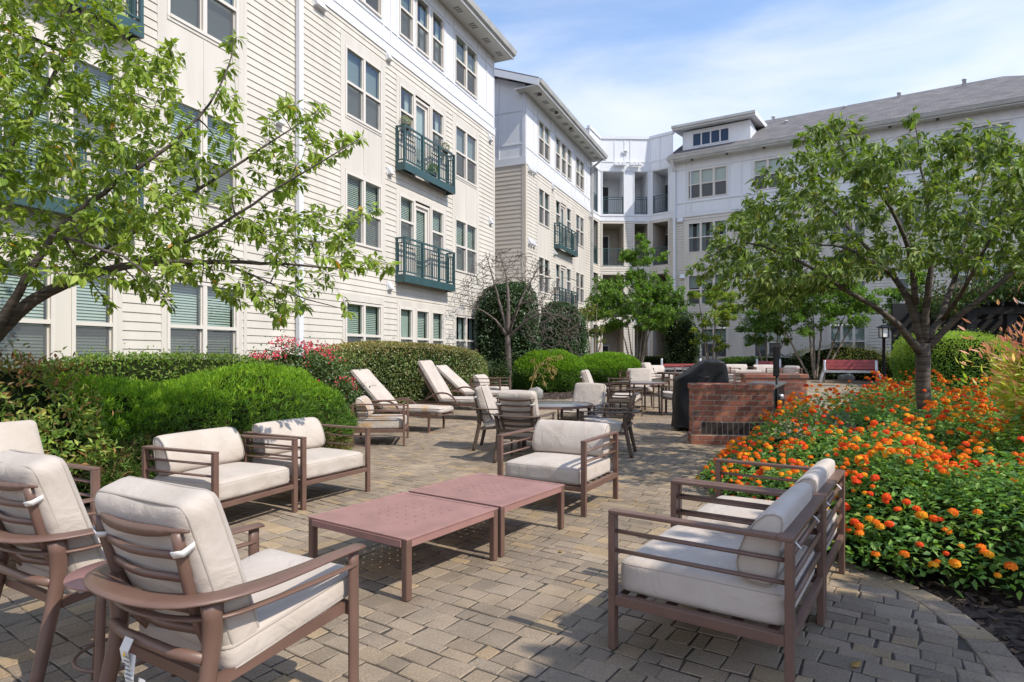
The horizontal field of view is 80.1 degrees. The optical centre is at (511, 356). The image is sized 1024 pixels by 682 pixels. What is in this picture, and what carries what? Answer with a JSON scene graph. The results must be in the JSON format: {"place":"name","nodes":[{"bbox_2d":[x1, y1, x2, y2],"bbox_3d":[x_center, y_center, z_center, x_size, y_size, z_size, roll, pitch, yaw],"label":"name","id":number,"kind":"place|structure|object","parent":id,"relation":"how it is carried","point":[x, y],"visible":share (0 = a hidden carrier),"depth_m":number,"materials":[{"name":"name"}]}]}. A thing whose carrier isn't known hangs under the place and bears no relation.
{"place":"outdoors","nodes":[
{"label":"outdoors","id":0,"kind":"place"},
{"bbox_2d":[0,380,1023,681],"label":"paving","id":1,"kind":"structure","parent":0,"point":[994,656],"depth_m":3.37,"materials":[{"name":"stone"}]},
{"bbox_2d":[0,420,99,525],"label":"lounge chair","id":2,"kind":"object","parent":1,"relation":"on","point":[22,435],"visible":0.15,"depth_m":4.12,"materials":[{"name":"beige fabric"}]},
{"bbox_2d":[0,449,106,681],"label":"dining armchair","id":3,"kind":"object","parent":1,"relation":"on","point":[49,539],"visible":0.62,"depth_m":2.65,"materials":[{"name":"beige fabric"}]},
{"bbox_2d":[63,560,175,681],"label":"side table","id":4,"kind":"object","parent":1,"relation":"on","point":[73,580],"visible":0.34,"depth_m":2.41,"materials":[{"name":"paint"}]},
{"bbox_2d":[142,427,297,512],"bbox_3d":[-2.484,1.024,5.248,0.820,0.751,0.900,0,0,23],"label":"lounge chair","id":5,"kind":"object","parent":1,"relation":"on","point":[207,459],"visible":0.83,"depth_m":5.13,"materials":[{"name":"beige fabric"}]},
{"bbox_2d":[83,476,365,681],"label":"dining armchair","id":6,"kind":"object","parent":1,"relation":"on","point":[180,581],"visible":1,"depth_m":2.07,"materials":[{"name":"beige fabric"}]},
{"bbox_2d":[243,417,369,509],"bbox_3d":[-2.046,1.024,6.137,0.820,0.751,0.900,0,0,29],"label":"lounge chair","id":7,"kind":"object","parent":1,"relation":"on","point":[317,463],"visible":0.77,"depth_m":6.00,"materials":[{"name":"beige fabric"}]},
{"bbox_2d":[351,396,408,446],"bbox_3d":[-2.130,1.024,9.950,0.820,0.751,0.900,0,0,-6],"label":"lounge chair","id":8,"kind":"object","parent":1,"relation":"on","point":[378,423],"visible":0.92,"depth_m":9.56,"materials":[{"name":"beige fabric"}]},
{"bbox_2d":[350,369,453,431],"bbox_3d":[-2.108,0.796,11.462,1.988,1.119,0.711,0,0,19],"label":"sun lounger","id":9,"kind":"object","parent":1,"relation":"on","point":[378,390],"visible":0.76,"depth_m":11.36,"materials":[{"name":"beige fabric"}]},
{"bbox_2d":[308,492,497,601],"bbox_3d":[-0.715,1.220,4.085,0.894,0.360,0.894,0,0,35],"label":"coffee table","id":10,"kind":"object","parent":1,"relation":"on","point":[408,528],"visible":0.98,"depth_m":3.95,"materials":[{"name":"paint"}]},
{"bbox_2d":[406,360,496,417],"bbox_3d":[-1.228,0.691,13.062,1.988,1.233,0.711,0,0,19],"label":"sun lounger","id":11,"kind":"object","parent":1,"relation":"on","point":[435,381],"visible":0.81,"depth_m":12.96,"materials":[{"name":"beige fabric"}]},
{"bbox_2d":[433,365,499,406],"bbox_3d":[-0.859,0.731,14.612,1.988,1.061,0.711,0,0,19],"label":"sun lounger","id":12,"kind":"object","parent":1,"relation":"on","point":[452,378],"visible":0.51,"depth_m":14.57,"materials":[{"name":"beige fabric"}]},
{"bbox_2d":[408,473,564,556],"bbox_3d":[-0.191,1.220,4.854,0.894,0.360,0.894,0,0,35],"label":"coffee table","id":13,"kind":"object","parent":1,"relation":"on","point":[503,494],"visible":0.84,"depth_m":4.75,"materials":[{"name":"paint"}]},
{"bbox_2d":[470,374,510,389],"bbox_3d":[-0.550,0.845,16.000,0.820,0.751,0.900,0,0,18],"label":"lounge chair","id":14,"kind":"object","parent":1,"relation":"on","point":[481,379],"visible":0.41,"depth_m":15.77,"materials":[{"name":"beige fabric"}]},
{"bbox_2d":[470,384,525,451],"bbox_3d":[-0.199,0.919,9.306,0.854,0.974,0.750,0,0,9],"label":"dining armchair","id":15,"kind":"object","parent":1,"relation":"on","point":[486,407],"visible":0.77,"depth_m":9.07,"materials":[{"name":"beige fabric"}]},
{"bbox_2d":[493,390,555,462],"bbox_3d":[0.156,0.921,8.233,0.750,0.969,0.854,0,0,21],"label":"dining armchair","id":16,"kind":"object","parent":1,"relation":"on","point":[518,409],"visible":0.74,"depth_m":7.96,"materials":[{"name":"beige fabric"}]},
{"bbox_2d":[521,400,592,447],"bbox_3d":[0.570,1.050,9.100,1.280,0.701,1.280,0,0,-17],"label":"round dining table","id":17,"kind":"object","parent":1,"relation":"on","point":[554,405],"visible":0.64,"depth_m":8.89,"materials":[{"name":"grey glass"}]},
{"bbox_2d":[497,420,617,516],"bbox_3d":[0.455,1.024,5.880,0.900,0.751,0.820,0,0,30],"label":"lounge chair","id":18,"kind":"object","parent":1,"relation":"on","point":[571,455],"visible":0.92,"depth_m":5.83,"materials":[{"name":"beige fabric"}]},
{"bbox_2d":[557,382,609,420],"bbox_3d":[1.189,0.920,10.014,0.750,0.972,0.854,0,0,29],"label":"dining armchair","id":19,"kind":"object","parent":1,"relation":"on","point":[595,394],"visible":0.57,"depth_m":10.07,"materials":[{"name":"beige fabric"}]},
{"bbox_2d":[578,394,639,457],"bbox_3d":[1.417,0.973,8.809,0.855,0.865,0.750,0,0,16],"label":"dining armchair","id":20,"kind":"object","parent":1,"relation":"on","point":[626,424],"visible":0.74,"depth_m":8.58,"materials":[{"name":"brown metal"}]},
{"bbox_2d":[606,378,642,419],"bbox_3d":[2.402,0.879,13.115,0.750,0.865,0.854,0,0,27],"label":"dining armchair","id":21,"kind":"object","parent":1,"relation":"on","point":[619,397],"visible":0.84,"depth_m":12.92,"materials":[{"name":"brown metal"}]},
{"bbox_2d":[612,381,667,413],"bbox_3d":[2.930,0.930,14.000,1.280,0.701,1.280,0,0,-17],"label":"round dining table","id":22,"kind":"object","parent":1,"relation":"on","point":[645,383],"visible":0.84,"depth_m":13.78,"materials":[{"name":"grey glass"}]},
{"bbox_2d":[627,368,654,408],"bbox_3d":[3.158,0.771,14.989,0.750,0.972,0.854,0,0,11],"label":"dining armchair","id":23,"kind":"object","parent":1,"relation":"on","point":[639,374],"visible":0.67,"depth_m":15.10,"materials":[{"name":"beige fabric"}]},
{"bbox_2d":[671,359,728,430],"bbox_3d":[3.506,0.704,11.314,1.036,1.308,0.714,0,0,6],"label":"covered grill","id":24,"kind":"object","parent":1,"relation":"on","point":[710,371],"visible":0.63,"depth_m":11.09,"materials":[{"name":"black fabric"}]},
{"bbox_2d":[608,479,824,681],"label":"lounge chair","id":25,"kind":"object","parent":1,"relation":"on","point":[761,569],"visible":1,"depth_m":2.77,"materials":[{"name":"beige fabric"}]},
{"bbox_2d":[688,373,808,444],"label":"grill island","id":26,"kind":"structure","parent":1,"relation":"on","point":[722,413],"depth_m":9.69,"materials":[{"name":"brick"}]},
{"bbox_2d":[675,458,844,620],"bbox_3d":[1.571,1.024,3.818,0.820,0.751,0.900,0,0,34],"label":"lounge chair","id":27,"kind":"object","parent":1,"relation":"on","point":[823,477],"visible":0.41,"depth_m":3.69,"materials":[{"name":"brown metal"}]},
{"bbox_2d":[773,346,785,428],"bbox_3d":[5.038,0.577,11.600,0.320,1.550,0.320,0,0,0],"label":"black post","id":28,"kind":"object","parent":1,"relation":"on","point":[776,361],"visible":0.59,"depth_m":11.57,"materials":[{"name":"metal"}]},
{"bbox_2d":[819,360,881,382],"bbox_3d":[12.867,0.567,23.181,2.150,0.897,0.835,0,0,27],"label":"park bench","id":29,"kind":"object","parent":1,"relation":"on","point":[859,366],"visible":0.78,"depth_m":23.30,"materials":[{"name":"silver metal"}]},
{"bbox_2d":[84,379,1023,666],"bbox_3d":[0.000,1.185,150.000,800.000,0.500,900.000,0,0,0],"label":"ground","id":30,"kind":"structure","parent":0,"point":[1008,617],"depth_m":3.57,"materials":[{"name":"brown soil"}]},
{"bbox_2d":[0,335,123,474],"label":"nandina shrub","id":31,"kind":"object","parent":30,"relation":"on","point":[26,394],"visible":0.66,"depth_m":5.55,"materials":[{"name":"green plant"}]},
{"bbox_2d":[20,343,277,383],"bbox_3d":[-5.220,0.623,9.763,1.847,1.662,5.456,0,0,27],"label":"clipped hedge","id":32,"kind":"object","parent":30,"relation":"on","point":[159,368],"visible":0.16,"depth_m":8.81,"materials":[{"name":"green plant"}]},
{"bbox_2d":[39,359,358,498],"bbox_3d":[-4.263,0.745,7.159,2.740,1.472,6.214,0,0,23],"label":"juniper shrub","id":33,"kind":"object","parent":30,"relation":"on","point":[240,398],"visible":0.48,"depth_m":6.99,"materials":[{"name":"green plant"}]},
{"bbox_2d":[0,0,401,341],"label":"cherry tree","id":34,"kind":"object","parent":30,"relation":"on","point":[14,311],"visible":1,"depth_m":5.22,"materials":[{"name":"green plant"}]},
{"bbox_2d":[0,0,516,370],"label":"apartment building","id":35,"kind":"structure","parent":30,"relation":"on","point":[375,70],"depth_m":13.99,"materials":[{"name":"beige plastic"}]},
{"bbox_2d":[0,257,54,370],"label":"window","id":36,"kind":"structure","parent":35,"relation":"in","point":[36,328],"depth_m":8.67,"materials":[{"name":"beige plastic"}]},
{"bbox_2d":[1,30,62,197],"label":"door","id":37,"kind":"structure","parent":35,"relation":"in","point":[48,74],"depth_m":8.76,"materials":[{"name":"glass"}]},
{"bbox_2d":[63,56,119,158],"bbox_3d":[-6.751,-3.770,9.449,0.944,1.400,0.744,0,0,24],"label":"window","id":38,"kind":"structure","parent":35,"relation":"in","point":[94,69],"depth_m":9.44,"materials":[{"name":"grey glass"}]},
{"bbox_2d":[71,265,116,361],"bbox_3d":[-6.754,-0.545,9.442,0.944,1.590,0.661,0,0,24],"label":"window","id":39,"kind":"structure","parent":35,"relation":"in","point":[91,326],"depth_m":9.41,"materials":[{"name":"grey glass"}]},
{"bbox_2d":[167,279,238,359],"bbox_3d":[-5.973,-0.545,11.222,0.944,1.590,1.493,0,0,24],"label":"window","id":40,"kind":"structure","parent":35,"relation":"in","point":[201,320],"depth_m":11.10,"materials":[{"name":"grey glass"}]},
{"bbox_2d":[167,97,238,211],"bbox_3d":[-5.973,-3.615,11.222,0.944,1.710,1.493,0,0,24],"label":"window","id":41,"kind":"structure","parent":35,"relation":"in","point":[226,179],"depth_m":11.35,"materials":[{"name":"beige plastic"}]},
{"bbox_2d":[167,0,238,54],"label":"window","id":42,"kind":"structure","parent":35,"relation":"in","point":[214,19],"depth_m":11.31,"materials":[{"name":"grey glass"}]},
{"bbox_2d":[345,301,381,348],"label":"window","id":43,"kind":"structure","parent":35,"relation":"in","point":[368,324],"depth_m":15.58,"materials":[{"name":"glass"}]},
{"bbox_2d":[345,170,381,250],"bbox_3d":[-4.111,-3.615,15.466,0.944,1.710,1.463,0,0,24],"label":"window","id":44,"kind":"structure","parent":35,"relation":"in","point":[359,190],"depth_m":15.65,"materials":[{"name":"grey glass"}]},
{"bbox_2d":[345,44,381,133],"bbox_3d":[-4.111,-6.655,15.466,0.944,1.690,1.463,0,0,24],"label":"window","id":45,"kind":"structure","parent":35,"relation":"in","point":[363,79],"depth_m":15.28,"materials":[{"name":"grey glass"}]},
{"bbox_2d":[359,0,381,18],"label":"window","id":46,"kind":"structure","parent":35,"relation":"in","point":[375,6],"depth_m":15.91,"materials":[{"name":"beige plastic"}]},
{"bbox_2d":[399,307,413,347],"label":"window","id":47,"kind":"structure","parent":35,"relation":"in","point":[406,315],"depth_m":17.21,"materials":[{"name":"beige plastic"}]},
{"bbox_2d":[399,0,413,45],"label":"window","id":48,"kind":"structure","parent":35,"relation":"in","point":[406,7],"depth_m":17.28,"materials":[{"name":"grey glass"}]},
{"bbox_2d":[399,193,414,248],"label":"window","id":49,"kind":"structure","parent":35,"relation":"in","point":[406,204],"depth_m":17.33,"materials":[{"name":"white glass"}]},
{"bbox_2d":[399,83,414,142],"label":"window","id":50,"kind":"structure","parent":35,"relation":"in","point":[406,96],"depth_m":17.33,"materials":[{"name":"beige plastic"}]},
{"bbox_2d":[402,98,428,182],"bbox_3d":[-3.032,-6.325,17.994,0.890,2.350,0.799,0,0,24],"label":"door","id":51,"kind":"structure","parent":35,"relation":"in","point":[422,110],"depth_m":18.03,"materials":[{"name":"grey glass"}]},
{"bbox_2d":[416,203,428,278],"bbox_3d":[-3.032,-3.295,17.994,0.890,2.350,0.799,0,0,24],"label":"door","id":52,"kind":"structure","parent":35,"relation":"in","point":[422,212],"depth_m":18.07,"materials":[{"name":"white glass"}]},
{"bbox_2d":[416,309,429,347],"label":"window","id":53,"kind":"structure","parent":35,"relation":"in","point":[422,316],"depth_m":18.07,"materials":[{"name":"beige plastic"}]},
{"bbox_2d":[416,0,429,58],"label":"window","id":54,"kind":"structure","parent":35,"relation":"in","point":[422,8],"depth_m":18.07,"materials":[{"name":"grey glass"}]},
{"bbox_2d":[428,207,443,258],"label":"window","id":55,"kind":"structure","parent":35,"relation":"in","point":[437,217],"depth_m":18.79,"materials":[{"name":"white glass"}]},
{"bbox_2d":[429,106,443,161],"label":"window","id":56,"kind":"structure","parent":35,"relation":"in","point":[437,118],"depth_m":18.83,"materials":[{"name":"glass"}]},
{"bbox_2d":[431,8,443,71],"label":"window","id":57,"kind":"structure","parent":35,"relation":"in","point":[437,23],"depth_m":18.86,"materials":[{"name":"beige plastic"}]},
{"bbox_2d":[432,311,443,343],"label":"window","id":58,"kind":"structure","parent":35,"relation":"in","point":[437,317],"depth_m":18.85,"materials":[{"name":"beige plastic"}]},
{"bbox_2d":[455,315,476,356],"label":"window","id":59,"kind":"structure","parent":35,"relation":"in","point":[464,325],"depth_m":20.41,"materials":[{"name":"beige plastic"}]},
{"bbox_2d":[455,217,476,275],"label":"window","id":60,"kind":"structure","parent":35,"relation":"in","point":[465,233],"depth_m":20.65,"materials":[{"name":"white glass"}]},
{"bbox_2d":[455,123,476,187],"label":"window","id":61,"kind":"structure","parent":35,"relation":"in","point":[465,143],"depth_m":20.27,"materials":[{"name":"grey glass"}]},
{"bbox_2d":[455,32,476,99],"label":"window","id":62,"kind":"structure","parent":35,"relation":"in","point":[465,56],"depth_m":20.79,"materials":[{"name":"grey glass"}]},
{"bbox_2d":[236,330,373,417],"bbox_3d":[-3.836,0.473,11.381,2.597,1.961,2.571,0,0,0],"label":"rose bush","id":63,"kind":"object","parent":30,"relation":"on","point":[324,369],"visible":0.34,"depth_m":11.13,"materials":[{"name":"green plant"}]},
{"bbox_2d":[304,338,488,415],"bbox_3d":[-2.706,0.455,15.959,2.104,1.899,7.247,0,0,27],"label":"clipped hedge","id":64,"kind":"object","parent":30,"relation":"on","point":[392,366],"visible":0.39,"depth_m":14.63,"materials":[{"name":"green plant"}]},
{"bbox_2d":[483,351,520,386],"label":"potted plant","id":65,"kind":"object","parent":30,"relation":"on","point":[498,370],"visible":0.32,"depth_m":19.18,"materials":[{"name":"green plant"}]},
{"bbox_2d":[472,281,541,366],"bbox_3d":[-0.168,-0.731,21.197,2.460,3.863,2.288,0,0,0],"label":"holly shrub","id":66,"kind":"object","parent":30,"relation":"on","point":[491,338],"visible":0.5,"depth_m":20.40,"materials":[{"name":"green plant"}]},
{"bbox_2d":[455,249,581,389],"bbox_3d":[0.267,-1.248,19.699,4.285,4.775,3.008,0,0,0],"label":"bare tree","id":67,"kind":"object","parent":30,"relation":"on","point":[507,332],"visible":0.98,"depth_m":19.82,"materials":[{"name":"grey plant"}]},
{"bbox_2d":[528,356,563,387],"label":"dead plant","id":68,"kind":"object","parent":30,"relation":"on","point":[548,369],"visible":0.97,"depth_m":17.79,"materials":[{"name":"brown plant"}]},
{"bbox_2d":[512,348,587,391],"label":"juniper shrub","id":69,"kind":"object","parent":30,"relation":"on","point":[570,367],"visible":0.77,"depth_m":19.60,"materials":[{"name":"green plant"}]},
{"bbox_2d":[494,68,607,353],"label":"apartment building","id":70,"kind":"structure","parent":30,"relation":"on","point":[549,150],"depth_m":27.43,"materials":[{"name":"beige plastic"}]},
{"bbox_2d":[525,118,549,162],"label":"window","id":71,"kind":"structure","parent":70,"relation":"in","point":[543,131],"depth_m":27.60,"materials":[{"name":"beige plastic"}]},
{"bbox_2d":[539,256,549,294],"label":"window","id":72,"kind":"structure","parent":70,"relation":"in","point":[543,261],"depth_m":28.22,"materials":[{"name":"white glass"}]},
{"bbox_2d":[539,187,549,228],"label":"window","id":73,"kind":"structure","parent":70,"relation":"in","point":[544,197],"depth_m":28.14,"materials":[{"name":"grey glass"}]},
{"bbox_2d":[575,155,583,191],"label":"window","id":74,"kind":"structure","parent":70,"relation":"in","point":[579,165],"depth_m":32.89,"materials":[{"name":"beige plastic"}]},
{"bbox_2d":[576,271,583,303],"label":"window","id":75,"kind":"structure","parent":70,"relation":"in","point":[579,276],"depth_m":33.15,"materials":[{"name":"beige plastic"}]},
{"bbox_2d":[576,213,583,247],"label":"window","id":76,"kind":"structure","parent":70,"relation":"in","point":[579,220],"depth_m":33.10,"materials":[{"name":"white glass"}]},
{"bbox_2d":[537,301,589,355],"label":"holly shrub","id":77,"kind":"object","parent":30,"relation":"on","point":[583,341],"visible":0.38,"depth_m":23.84,"materials":[{"name":"green plant"}]},
{"bbox_2d":[578,304,613,353],"bbox_3d":[3.518,-0.711,26.452,1.802,3.309,1.197,0,0,-40],"label":"sapling tree","id":78,"kind":"object","parent":30,"relation":"on","point":[586,310],"visible":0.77,"depth_m":26.43,"materials":[{"name":"green plant"}]},
{"bbox_2d":[580,350,641,385],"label":"juniper shrub","id":79,"kind":"object","parent":30,"relation":"on","point":[603,367],"visible":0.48,"depth_m":22.10,"materials":[{"name":"green plant"}]},
{"bbox_2d":[585,125,673,355],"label":"apartment tower","id":80,"kind":"structure","parent":30,"relation":"on","point":[632,192],"depth_m":36.25,"materials":[{"name":"beige paint"}]},
{"bbox_2d":[584,233,695,362],"bbox_3d":[5.670,-2.418,27.982,4.902,6.723,4.494,0,0,-32],"label":"evergreen tree","id":81,"kind":"object","parent":30,"relation":"on","point":[651,317],"visible":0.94,"depth_m":27.51,"materials":[{"name":"green plant"}]},
{"bbox_2d":[659,310,701,375],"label":"holly shrub","id":82,"kind":"object","parent":30,"relation":"on","point":[680,347],"visible":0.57,"depth_m":28.91,"materials":[{"name":"green plant"}]},
{"bbox_2d":[687,280,739,359],"bbox_3d":[9.100,-1.322,27.260,2.609,4.523,2.176,0,0,0],"label":"sapling tree","id":83,"kind":"object","parent":30,"relation":"on","point":[713,297],"visible":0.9,"depth_m":27.25,"materials":[{"name":"green plant"}]},
{"bbox_2d":[731,294,802,360],"bbox_3d":[11.226,-1.181,26.370,2.960,4.267,2.624,0,0,0],"label":"crape myrtle","id":84,"kind":"object","parent":30,"relation":"on","point":[756,326],"visible":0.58,"depth_m":26.31,"materials":[{"name":"green plant"}]},
{"bbox_2d":[735,354,837,378],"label":"dark hedge","id":85,"kind":"object","parent":30,"relation":"on","point":[788,361],"visible":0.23,"depth_m":26.26,"materials":[{"name":"green plant"}]},
{"bbox_2d":[757,271,885,379],"bbox_3d":[12.701,-1.256,25.442,4.997,4.506,4.336,0,0,0],"label":"crape myrtle","id":86,"kind":"object","parent":30,"relation":"on","point":[848,306],"visible":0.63,"depth_m":24.75,"materials":[{"name":"green plant"}]},
{"bbox_2d":[791,341,890,379],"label":"azalea hedge","id":87,"kind":"object","parent":30,"relation":"on","point":[848,353],"visible":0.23,"depth_m":25.75,"materials":[{"name":"green plant"}]},
{"bbox_2d":[666,75,1023,360],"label":"apartment building","id":88,"kind":"structure","parent":30,"relation":"on","point":[715,162],"depth_m":32.73,"materials":[{"name":"beige plastic"}]},
{"bbox_2d":[688,273,726,304],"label":"window","id":89,"kind":"structure","parent":88,"relation":"in","point":[692,286],"depth_m":34.73,"materials":[{"name":"plastic"}]},
{"bbox_2d":[688,219,726,252],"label":"window","id":90,"kind":"structure","parent":88,"relation":"in","point":[698,235],"depth_m":34.75,"materials":[{"name":"glass"}]},
{"bbox_2d":[688,165,726,199],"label":"window","id":91,"kind":"structure","parent":88,"relation":"in","point":[712,181],"depth_m":34.62,"materials":[{"name":"glass"}]},
{"bbox_2d":[694,328,726,357],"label":"window","id":92,"kind":"structure","parent":88,"relation":"in","point":[710,331],"depth_m":34.50,"materials":[{"name":"plastic"}]},
{"bbox_2d":[753,331,781,357],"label":"window","id":93,"kind":"structure","parent":88,"relation":"in","point":[762,348],"depth_m":33.14,"materials":[{"name":"glass"}]},
{"bbox_2d":[753,156,781,190],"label":"window","id":94,"kind":"structure","parent":88,"relation":"in","point":[768,162],"depth_m":32.97,"materials":[{"name":"grey glass"}]},
{"bbox_2d":[829,325,865,348],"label":"window","id":95,"kind":"structure","parent":88,"relation":"in","point":[856,335],"depth_m":30.88,"materials":[{"name":"plastic"}]},
{"bbox_2d":[829,205,865,240],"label":"window","id":96,"kind":"structure","parent":88,"relation":"in","point":[852,226],"depth_m":30.87,"materials":[{"name":"grey glass"}]},
{"bbox_2d":[951,188,1010,227],"bbox_3d":[21.747,-6.775,28.367,2.200,1.710,0.944,0,0,31],"label":"window","id":97,"kind":"structure","parent":88,"relation":"in","point":[960,196],"depth_m":28.15,"materials":[{"name":"grey glass"}]},
{"bbox_2d":[951,121,1010,163],"bbox_3d":[21.747,-9.800,28.367,2.200,1.640,0.944,0,0,31],"label":"window","id":98,"kind":"structure","parent":88,"relation":"in","point":[974,128],"depth_m":28.07,"materials":[{"name":"grey glass"}]},
{"bbox_2d":[683,105,1023,446],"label":"cherry tree","id":99,"kind":"object","parent":30,"relation":"on","point":[867,173],"visible":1,"depth_m":6.46,"materials":[{"name":"green plant"}]},
{"bbox_2d":[695,369,1023,599],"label":"lantana bed","id":100,"kind":"object","parent":30,"relation":"on","point":[947,502],"visible":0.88,"depth_m":4.78,"materials":[{"name":"green plant"}]},
{"bbox_2d":[876,325,890,387],"bbox_3d":[12.810,-0.015,21.000,0.380,2.170,0.380,0,0,0],"label":"lamp post","id":101,"kind":"object","parent":30,"relation":"on","point":[884,332],"visible":0.76,"depth_m":20.95,"materials":[{"name":"black metal"}]},
{"bbox_2d":[877,270,926,330],"bbox_3d":[16.568,-1.375,25.463,2.238,4.700,1.695,0,0,0],"label":"sapling tree","id":102,"kind":"object","parent":30,"relation":"on","point":[894,293],"visible":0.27,"depth_m":25.61,"materials":[{"name":"green plant"}]},
{"bbox_2d":[851,364,1017,418],"bbox_3d":[10.610,0.832,14.800,6.855,1.323,9.200,0,0,0],"label":"lantana bed","id":103,"kind":"object","parent":30,"relation":"on","point":[979,389],"visible":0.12,"depth_m":14.77,"materials":[{"name":"orange plant"}]},
{"bbox_2d":[886,324,1017,393],"bbox_3d":[12.350,0.238,16.951,3.273,2.266,2.546,0,0,22],"label":"rounded hedge","id":104,"kind":"object","parent":30,"relation":"on","point":[946,349],"visible":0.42,"depth_m":16.34,"materials":[{"name":"green plant"}]},
{"bbox_2d":[891,246,1023,381],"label":"pergola","id":105,"kind":"object","parent":30,"relation":"on","point":[988,314],"visible":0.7,"depth_m":20.59,"materials":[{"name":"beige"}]},
{"bbox_2d":[955,282,1023,451],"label":"nandina shrub","id":106,"kind":"object","parent":30,"relation":"on","point":[1007,387],"visible":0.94,"depth_m":5.44,"materials":[{"name":"green plant"}]},
{"bbox_2d":[473,0,1023,327],"label":"sky","id":107,"kind":"structure","parent":0,"point":[620,67],"materials":[{"name":"blue"}]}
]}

